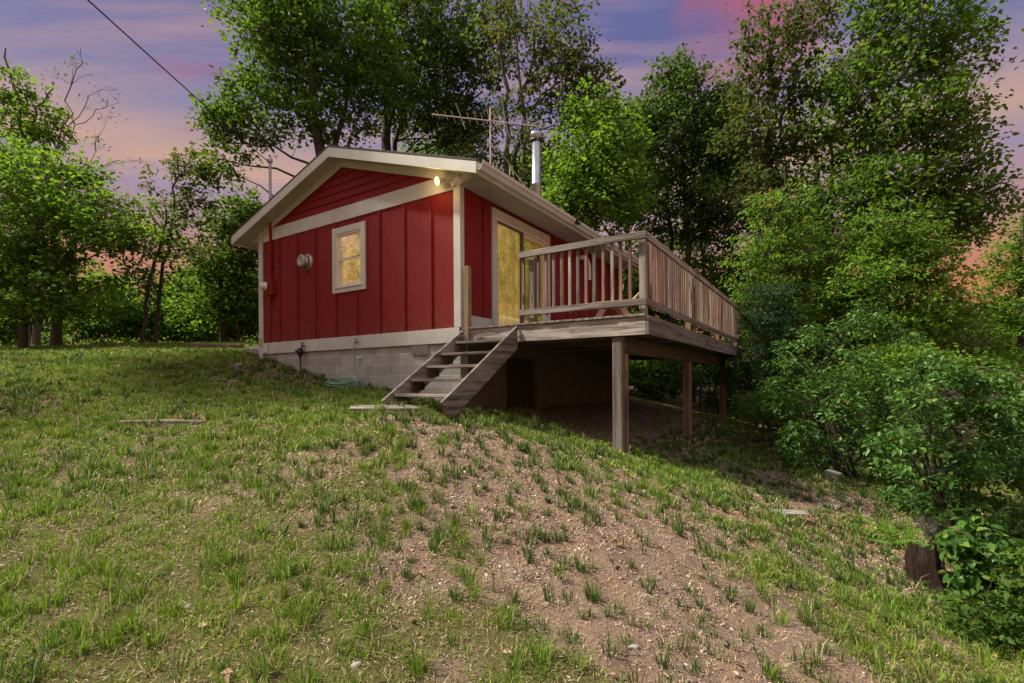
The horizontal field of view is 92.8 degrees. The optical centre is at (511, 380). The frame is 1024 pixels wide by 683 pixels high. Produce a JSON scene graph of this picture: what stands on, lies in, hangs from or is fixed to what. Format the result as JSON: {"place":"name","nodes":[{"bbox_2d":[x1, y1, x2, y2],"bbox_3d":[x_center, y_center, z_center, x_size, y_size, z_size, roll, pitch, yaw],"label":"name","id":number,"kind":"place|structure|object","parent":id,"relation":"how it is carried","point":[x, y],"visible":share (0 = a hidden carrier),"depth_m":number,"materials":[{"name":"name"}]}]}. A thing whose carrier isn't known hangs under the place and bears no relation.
{"place":"outdoors","nodes":[
{"label":"outdoors","id":0,"kind":"place"},
{"bbox_2d":[0,344,1023,682],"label":"ground","id":1,"kind":"structure","parent":0,"point":[598,628],"depth_m":3.21,"materials":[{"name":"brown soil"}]},
{"bbox_2d":[0,277,68,346],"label":"hazel bush","id":2,"kind":"object","parent":1,"relation":"on","point":[6,327],"visible":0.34,"depth_m":19.66,"materials":[{"name":"green plant"}]},
{"bbox_2d":[0,48,103,345],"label":"elm tree","id":3,"kind":"object","parent":1,"relation":"on","point":[9,99],"visible":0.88,"depth_m":18.91,"materials":[{"name":"green plant"}]},
{"bbox_2d":[0,220,134,347],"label":"oak tree","id":4,"kind":"object","parent":1,"relation":"on","point":[51,301],"visible":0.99,"depth_m":15.08,"materials":[{"name":"green plant"}]},
{"bbox_2d":[0,117,184,345],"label":"maple tree","id":5,"kind":"object","parent":1,"relation":"on","point":[54,209],"visible":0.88,"depth_m":15.37,"materials":[{"name":"green plant"}]},
{"bbox_2d":[40,47,153,239],"bbox_3d":[-17.443,-7.682,20.543,4.489,12.805,1.367,0,0,0],"label":"bare tree","id":6,"kind":"object","parent":1,"relation":"on","point":[72,82],"visible":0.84,"depth_m":20.49,"materials":[{"name":"brown plant"}]},
{"bbox_2d":[46,266,149,344],"bbox_3d":[-18.831,-3.218,21.930,5.040,3.710,3.335,0,0,26],"label":"hazel bush","id":7,"kind":"object","parent":1,"relation":"on","point":[91,332],"visible":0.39,"depth_m":21.72,"materials":[{"name":"green plant"}]},
{"bbox_2d":[85,267,172,343],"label":"hazel bush","id":8,"kind":"object","parent":1,"relation":"on","point":[130,332],"visible":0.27,"depth_m":23.44,"materials":[{"name":"green plant"}]},
{"bbox_2d":[90,196,206,342],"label":"aspen tree","id":9,"kind":"object","parent":1,"relation":"on","point":[158,253],"visible":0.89,"depth_m":17.47,"materials":[{"name":"green plant"}]},
{"bbox_2d":[125,267,177,337],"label":"hazel bush","id":10,"kind":"object","parent":1,"relation":"on","point":[165,286],"visible":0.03,"depth_m":25.80,"materials":[{"name":"green plant"}]},
{"bbox_2d":[117,419,204,426],"bbox_3d":[-4.487,0.570,6.237,1.212,0.148,0.193,0,0,-1],"label":"buried log","id":11,"kind":"object","parent":1,"relation":"on","point":[167,422],"visible":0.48,"depth_m":6.17,"materials":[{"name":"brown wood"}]},
{"bbox_2d":[118,144,226,342],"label":"aspen tree","id":12,"kind":"object","parent":1,"relation":"on","point":[186,191],"visible":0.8,"depth_m":18.41,"materials":[{"name":"green plant"}]},
{"bbox_2d":[143,266,218,341],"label":"hazel bush","id":13,"kind":"object","parent":1,"relation":"on","point":[172,320],"visible":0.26,"depth_m":23.66,"materials":[{"name":"green plant"}]},
{"bbox_2d":[138,259,240,342],"bbox_3d":[-17.773,-2.942,26.953,5.316,7.399,5.080,0,0,0],"label":"bush","id":14,"kind":"object","parent":1,"relation":"on","point":[178,339],"visible":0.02,"depth_m":26.21,"materials":[{"name":"green plant"}]},
{"bbox_2d":[148,264,252,341],"bbox_3d":[-14.150,-3.708,23.201,5.116,4.175,3.567,0,0,0],"label":"hazel bush","id":15,"kind":"object","parent":1,"relation":"on","point":[204,329],"visible":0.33,"depth_m":22.49,"materials":[{"name":"green plant"}]},
{"bbox_2d":[188,344,242,348],"bbox_3d":[-8.821,-1.019,14.525,1.500,0.140,0.180,0,6,-3],"label":"railroad tie","id":16,"kind":"object","parent":1,"relation":"on","point":[215,345],"visible":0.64,"depth_m":14.44,"materials":[{"name":"wood"}]},
{"bbox_2d":[166,176,265,341],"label":"cherry tree","id":17,"kind":"object","parent":1,"relation":"on","point":[232,269],"visible":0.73,"depth_m":20.47,"materials":[{"name":"green plant"}]},
{"bbox_2d":[197,272,258,341],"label":"hazel bush","id":18,"kind":"object","parent":1,"relation":"on","point":[232,334],"visible":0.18,"depth_m":22.68,"materials":[{"name":"green plant"}]},
{"bbox_2d":[246,347,258,354],"bbox_3d":[-6.189,-0.709,11.760,0.300,0.160,0.500,4,6,-16],"label":"concrete step","id":19,"kind":"object","parent":1,"relation":"on","point":[254,349],"visible":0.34,"depth_m":11.53,"materials":[{"name":"grey concrete"}]},
{"bbox_2d":[178,0,444,196],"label":"maple tree","id":20,"kind":"object","parent":1,"relation":"on","point":[293,28],"visible":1,"depth_m":18.58,"materials":[{"name":"green plant"}]},
{"bbox_2d":[351,661,361,668],"bbox_3d":[-0.770,1.411,2.416,0.042,0.033,0.054,0,0,41],"label":"pebble","id":21,"kind":"object","parent":1,"relation":"on","point":[355,664],"visible":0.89,"depth_m":2.40,"materials":[{"name":"stone"}]},
{"bbox_2d":[349,405,427,411],"bbox_3d":[-1.594,0.364,6.353,0.980,0.051,0.240,1,8,-14],"label":"wooden plank","id":22,"kind":"object","parent":1,"relation":"on","point":[391,408],"visible":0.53,"depth_m":6.29,"materials":[{"name":"grey wood"}]},
{"bbox_2d":[231,130,638,410],"bbox_3d":[-1.243,-2.425,12.599,7.224,7.465,8.010,0,0,33],"label":"cabin","id":23,"kind":"object","parent":1,"relation":"on","point":[370,254],"visible":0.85,"depth_m":9.37,"materials":[{"name":"wood"}]},
{"bbox_2d":[87,0,269,162],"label":"overhead cable","id":24,"kind":"object","parent":23,"relation":"attached to","point":[170,74],"visible":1,"depth_m":7.57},
{"bbox_2d":[324,344,359,387],"bbox_3d":[-3.188,-0.258,9.157,0.648,0.851,0.595,0,0,0],"label":"garden hose","id":25,"kind":"object","parent":23,"relation":"hanging from","point":[348,382],"visible":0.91,"depth_m":9.05,"materials":[{"name":"green rubber"}]},
{"bbox_2d":[332,221,365,293],"bbox_3d":[-3.138,-2.361,9.523,0.970,1.300,0.192,0,0,33],"label":"window","id":26,"kind":"structure","parent":23,"relation":"in","point":[349,241],"depth_m":9.61,"materials":[{"name":"white plastic"}]},
{"bbox_2d":[432,91,537,185],"bbox_3d":[-0.289,-5.148,11.258,2.503,2.380,1.923,0,0,-39],"label":"antenna","id":27,"kind":"object","parent":23,"relation":"attached to","point":[482,119],"visible":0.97,"depth_m":11.33,"materials":[{"name":"metal"}]},
{"bbox_2d":[491,207,549,324],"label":"sliding door","id":28,"kind":"structure","parent":23,"relation":"in","point":[510,236],"depth_m":9.57,"materials":[{"name":"glass"}]},
{"bbox_2d":[341,0,529,159],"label":"oak tree","id":29,"kind":"object","parent":1,"relation":"on","point":[433,55],"visible":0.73,"depth_m":20.88,"materials":[{"name":"green plant"}]},
{"bbox_2d":[397,126,480,157],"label":"woodland tree","id":30,"kind":"object","parent":1,"relation":"on","point":[441,152],"visible":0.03,"depth_m":26.54,"materials":[{"name":"green plant"}]},
{"bbox_2d":[381,326,517,416],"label":"deck steps","id":31,"kind":"structure","parent":1,"relation":"on","point":[463,392],"depth_m":6.88,"materials":[{"name":"grey wood"}]},
{"bbox_2d":[0,343,1020,682],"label":"dead leaves","id":32,"kind":"object","parent":1,"relation":"on","point":[204,623],"visible":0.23,"depth_m":5.10,"materials":[{"name":"brown plant"}]},
{"bbox_2d":[0,346,1021,682],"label":"wood chips","id":33,"kind":"object","parent":1,"relation":"on","point":[486,508],"visible":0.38,"depth_m":3.93,"materials":[{"name":"beige wood"}]},
{"bbox_2d":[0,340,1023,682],"bbox_3d":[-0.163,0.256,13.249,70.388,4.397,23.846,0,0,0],"label":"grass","id":34,"kind":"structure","parent":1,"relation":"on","point":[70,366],"depth_m":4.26,"materials":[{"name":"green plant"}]},
{"bbox_2d":[0,230,1023,380],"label":"distant woods","id":35,"kind":"object","parent":1,"relation":"on","point":[1011,355],"visible":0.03,"depth_m":25.26,"materials":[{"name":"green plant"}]},
{"bbox_2d":[492,138,557,205],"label":"woodland tree","id":36,"kind":"object","parent":1,"relation":"on","point":[543,183],"visible":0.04,"depth_m":25.37,"materials":[{"name":"green plant"}]},
{"bbox_2d":[448,0,630,187],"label":"ash tree","id":37,"kind":"object","parent":1,"relation":"on","point":[568,59],"visible":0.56,"depth_m":18.12,"materials":[{"name":"green plant"}]},
{"bbox_2d":[518,72,678,236],"bbox_3d":[2.495,-5.101,16.440,5.433,10.840,3.976,0,0,0],"label":"birch tree","id":38,"kind":"object","parent":1,"relation":"on","point":[573,191],"visible":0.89,"depth_m":15.95,"materials":[{"name":"green plant"}]},
{"bbox_2d":[462,230,741,453],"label":"deck","id":39,"kind":"structure","parent":1,"relation":"on","point":[672,284],"depth_m":7.21,"materials":[{"name":"brown wood"}]},
{"bbox_2d":[595,293,638,316],"bbox_3d":[1.611,-1.114,7.687,0.757,0.488,0.520,0,0,4],"label":"deck chair","id":40,"kind":"object","parent":39,"relation":"on","point":[618,310],"visible":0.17,"depth_m":7.50,"materials":[{"name":"beige paint"}]},
{"bbox_2d":[580,92,670,299],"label":"woodland tree","id":41,"kind":"object","parent":1,"relation":"on","point":[623,125],"visible":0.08,"depth_m":25.55,"materials":[{"name":"green plant"}]},
{"bbox_2d":[628,643,638,649],"bbox_3d":[0.665,1.462,2.670,0.059,0.036,0.044,0,0,0],"label":"pebble","id":42,"kind":"object","parent":1,"relation":"on","point":[633,646],"visible":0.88,"depth_m":2.66,"materials":[{"name":"stone"}]},
{"bbox_2d":[622,234,684,370],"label":"woodland tree","id":43,"kind":"object","parent":1,"relation":"on","point":[635,282],"visible":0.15,"depth_m":23.56,"materials":[{"name":"green plant"}]},
{"bbox_2d":[628,359,727,402],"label":"hazel bush","id":44,"kind":"object","parent":1,"relation":"on","point":[649,381],"visible":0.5,"depth_m":17.05,"materials":[{"name":"green plant"}]},
{"bbox_2d":[607,42,762,401],"bbox_3d":[6.785,-6.237,19.976,7.524,14.560,5.137,0,0,0],"label":"poplar tree","id":45,"kind":"object","parent":1,"relation":"on","point":[681,103],"visible":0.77,"depth_m":19.45,"materials":[{"name":"green plant"}]},
{"bbox_2d":[658,207,748,384],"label":"woodland tree","id":46,"kind":"object","parent":1,"relation":"on","point":[698,262],"visible":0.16,"depth_m":26.40,"materials":[{"name":"green plant"}]},
{"bbox_2d":[656,358,755,420],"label":"fir sapling","id":47,"kind":"object","parent":1,"relation":"on","point":[700,369],"visible":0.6,"depth_m":15.33,"materials":[{"name":"green plant"}]},
{"bbox_2d":[673,78,781,393],"bbox_3d":[10.628,-6.716,23.828,4.906,15.456,5.056,0,0,0],"label":"woodland tree","id":48,"kind":"object","parent":1,"relation":"on","point":[752,173],"visible":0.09,"depth_m":23.23,"materials":[{"name":"green plant"}]},
{"bbox_2d":[676,250,784,410],"bbox_3d":[8.399,-1.883,18.454,4.436,6.272,3.609,0,0,0],"label":"hazel bush","id":49,"kind":"object","parent":1,"relation":"on","point":[712,268],"visible":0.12,"depth_m":18.25,"materials":[{"name":"green plant"}]},
{"bbox_2d":[691,0,850,419],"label":"tree","id":50,"kind":"object","parent":1,"relation":"on","point":[771,176],"visible":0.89,"depth_m":16.72,"materials":[{"name":"green plant"}]},
{"bbox_2d":[706,278,850,433],"bbox_3d":[6.875,-0.572,12.542,3.711,4.104,2.540,0,0,0],"label":"fir sapling","id":51,"kind":"object","parent":1,"relation":"on","point":[763,320],"visible":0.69,"depth_m":12.31,"materials":[{"name":"green plant"}]},
{"bbox_2d":[771,509,810,515],"bbox_3d":[2.889,1.470,5.460,0.833,0.040,0.195,0,0,9],"label":"flat stone","id":52,"kind":"object","parent":1,"relation":"on","point":[792,512],"visible":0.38,"depth_m":5.38,"materials":[{"name":"grey stone"}]},
{"bbox_2d":[740,198,842,328],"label":"woodland tree","id":53,"kind":"object","parent":1,"relation":"on","point":[788,269],"visible":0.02,"depth_m":22.36,"materials":[{"name":"green plant"}]},
{"bbox_2d":[713,170,893,432],"bbox_3d":[8.364,-2.046,13.614,5.489,7.696,2.863,0,0,0],"label":"beech sapling","id":54,"kind":"object","parent":1,"relation":"on","point":[809,251],"visible":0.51,"depth_m":13.41,"materials":[{"name":"green plant"}]},
{"bbox_2d":[721,342,901,455],"bbox_3d":[6.619,0.445,10.329,4.085,2.538,2.088,0,0,0],"label":"bramble thicket","id":55,"kind":"object","parent":1,"relation":"on","point":[756,398],"visible":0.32,"depth_m":10.27,"materials":[{"name":"green plant"}]},
{"bbox_2d":[741,301,905,433],"bbox_3d":[9.895,-0.438,15.083,5.160,4.374,3.404,0,0,0],"label":"hazel bush","id":56,"kind":"object","parent":1,"relation":"on","point":[833,367],"visible":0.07,"depth_m":14.53,"materials":[{"name":"green plant"}]},
{"bbox_2d":[762,39,895,309],"bbox_3d":[12.370,-5.655,19.033,6.000,14.264,4.396,0,0,0],"label":"elm tree","id":57,"kind":"object","parent":1,"relation":"on","point":[817,177],"visible":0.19,"depth_m":18.77,"materials":[{"name":"green plant"}]},
{"bbox_2d":[818,501,840,507],"bbox_3d":[4.008,1.593,6.280,0.383,0.034,0.214,0,0,43],"label":"flat stone","id":58,"kind":"object","parent":1,"relation":"on","point":[835,505],"visible":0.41,"depth_m":6.21,"materials":[{"name":"grey stone"}]},
{"bbox_2d":[823,469,842,481],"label":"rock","id":59,"kind":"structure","parent":1,"relation":"on","point":[834,474],"depth_m":7.71,"materials":[{"name":"grey stone"}]},
{"bbox_2d":[742,295,946,488],"bbox_3d":[5.799,0.190,8.139,3.481,3.280,2.155,0,0,0],"label":"dogwood shrub","id":60,"kind":"object","parent":1,"relation":"on","point":[836,415],"visible":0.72,"depth_m":8.14,"materials":[{"name":"green plant"}]},
{"bbox_2d":[798,287,907,384],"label":"woodland tree","id":61,"kind":"object","parent":1,"relation":"on","point":[870,308],"visible":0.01,"depth_m":24.41,"materials":[{"name":"green plant"}]},
{"bbox_2d":[855,482,867,486],"bbox_3d":[5.600,1.673,7.825,0.420,0.050,0.120,5,5,-35],"label":"broken board","id":62,"kind":"object","parent":1,"relation":"on","point":[864,484],"visible":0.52,"depth_m":7.78,"materials":[{"name":"wood"}]},
{"bbox_2d":[835,516,930,544],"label":"fern","id":63,"kind":"object","parent":1,"relation":"on","point":[900,541],"visible":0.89,"depth_m":5.24,"materials":[{"name":"green plant"}]},
{"bbox_2d":[801,198,1000,452],"bbox_3d":[9.914,-1.264,12.504,4.493,6.615,2.694,0,0,0],"label":"beech sapling","id":64,"kind":"object","parent":1,"relation":"on","point":[920,316],"visible":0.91,"depth_m":12.14,"materials":[{"name":"green plant"}]},
{"bbox_2d":[795,0,1023,432],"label":"maple tree","id":65,"kind":"object","parent":1,"relation":"on","point":[879,183],"visible":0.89,"depth_m":14.94,"materials":[{"name":"green plant"}]},
{"bbox_2d":[829,339,998,464],"bbox_3d":[8.838,0.551,11.026,3.286,2.986,2.292,0,0,0],"label":"viburnum shrub","id":66,"kind":"object","parent":1,"relation":"on","point":[901,357],"visible":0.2,"depth_m":10.69,"materials":[{"name":"green plant"}]},
{"bbox_2d":[904,535,956,597],"bbox_3d":[3.689,1.652,4.268,0.503,0.533,0.474,0,0,31],"label":"tree stump","id":67,"kind":"object","parent":1,"relation":"on","point":[921,563],"visible":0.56,"depth_m":4.26,"materials":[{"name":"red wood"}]},
{"bbox_2d":[916,514,936,535],"bbox_3d":[3.850,1.339,4.522,0.152,0.173,0.139,0,0,28],"label":"wire coil","id":68,"kind":"object","parent":67,"relation":"on","point":[934,530],"visible":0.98,"depth_m":4.53,"materials":[{"name":"black metal"}]},
{"bbox_2d":[844,348,1023,538],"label":"dogwood shrub","id":69,"kind":"object","parent":1,"relation":"on","point":[961,377],"visible":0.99,"depth_m":6.09,"materials":[{"name":"green plant"}]},
{"bbox_2d":[923,280,1010,366],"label":"hemlock tree","id":70,"kind":"object","parent":1,"relation":"on","point":[969,338],"visible":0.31,"depth_m":21.59,"materials":[{"name":"green plant"}]},
{"bbox_2d":[918,508,1023,613],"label":"dogwood shrub","id":71,"kind":"object","parent":1,"relation":"on","point":[965,545],"visible":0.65,"depth_m":3.67,"materials":[{"name":"green plant"}]},
{"bbox_2d":[935,543,1023,662],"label":"bramble thicket","id":72,"kind":"object","parent":1,"relation":"on","point":[1009,623],"visible":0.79,"depth_m":3.21,"materials":[{"name":"green plant"}]},
{"bbox_2d":[945,309,1017,363],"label":"woodland tree","id":73,"kind":"object","parent":1,"relation":"on","point":[989,340],"visible":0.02,"depth_m":27.29,"materials":[{"name":"green plant"}]},
{"bbox_2d":[959,208,1023,371],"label":"edge tree","id":74,"kind":"object","parent":1,"relation":"on","point":[1014,324],"visible":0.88,"depth_m":23.89,"materials":[{"name":"green plant"}]},
{"bbox_2d":[976,365,1011,371],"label":"fallen branch","id":75,"kind":"object","parent":1,"relation":"on","point":[990,369],"visible":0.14,"depth_m":24.27,"materials":[{"name":"wood"}]},
{"bbox_2d":[972,381,1023,493],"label":"dogwood shrub","id":76,"kind":"object","parent":1,"relation":"on","point":[1012,410],"visible":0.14,"depth_m":7.18,"materials":[{"name":"green plant"}]},
{"bbox_2d":[0,0,1023,366],"label":"sky","id":77,"kind":"structure","parent":0,"point":[37,36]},
{"bbox_2d":[793,0,920,169],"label":"overhead cable","id":78,"kind":"object","parent":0,"point":[844,69],"visible":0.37,"depth_m":11.14,"materials":[{"name":"grey metal"}]}
]}

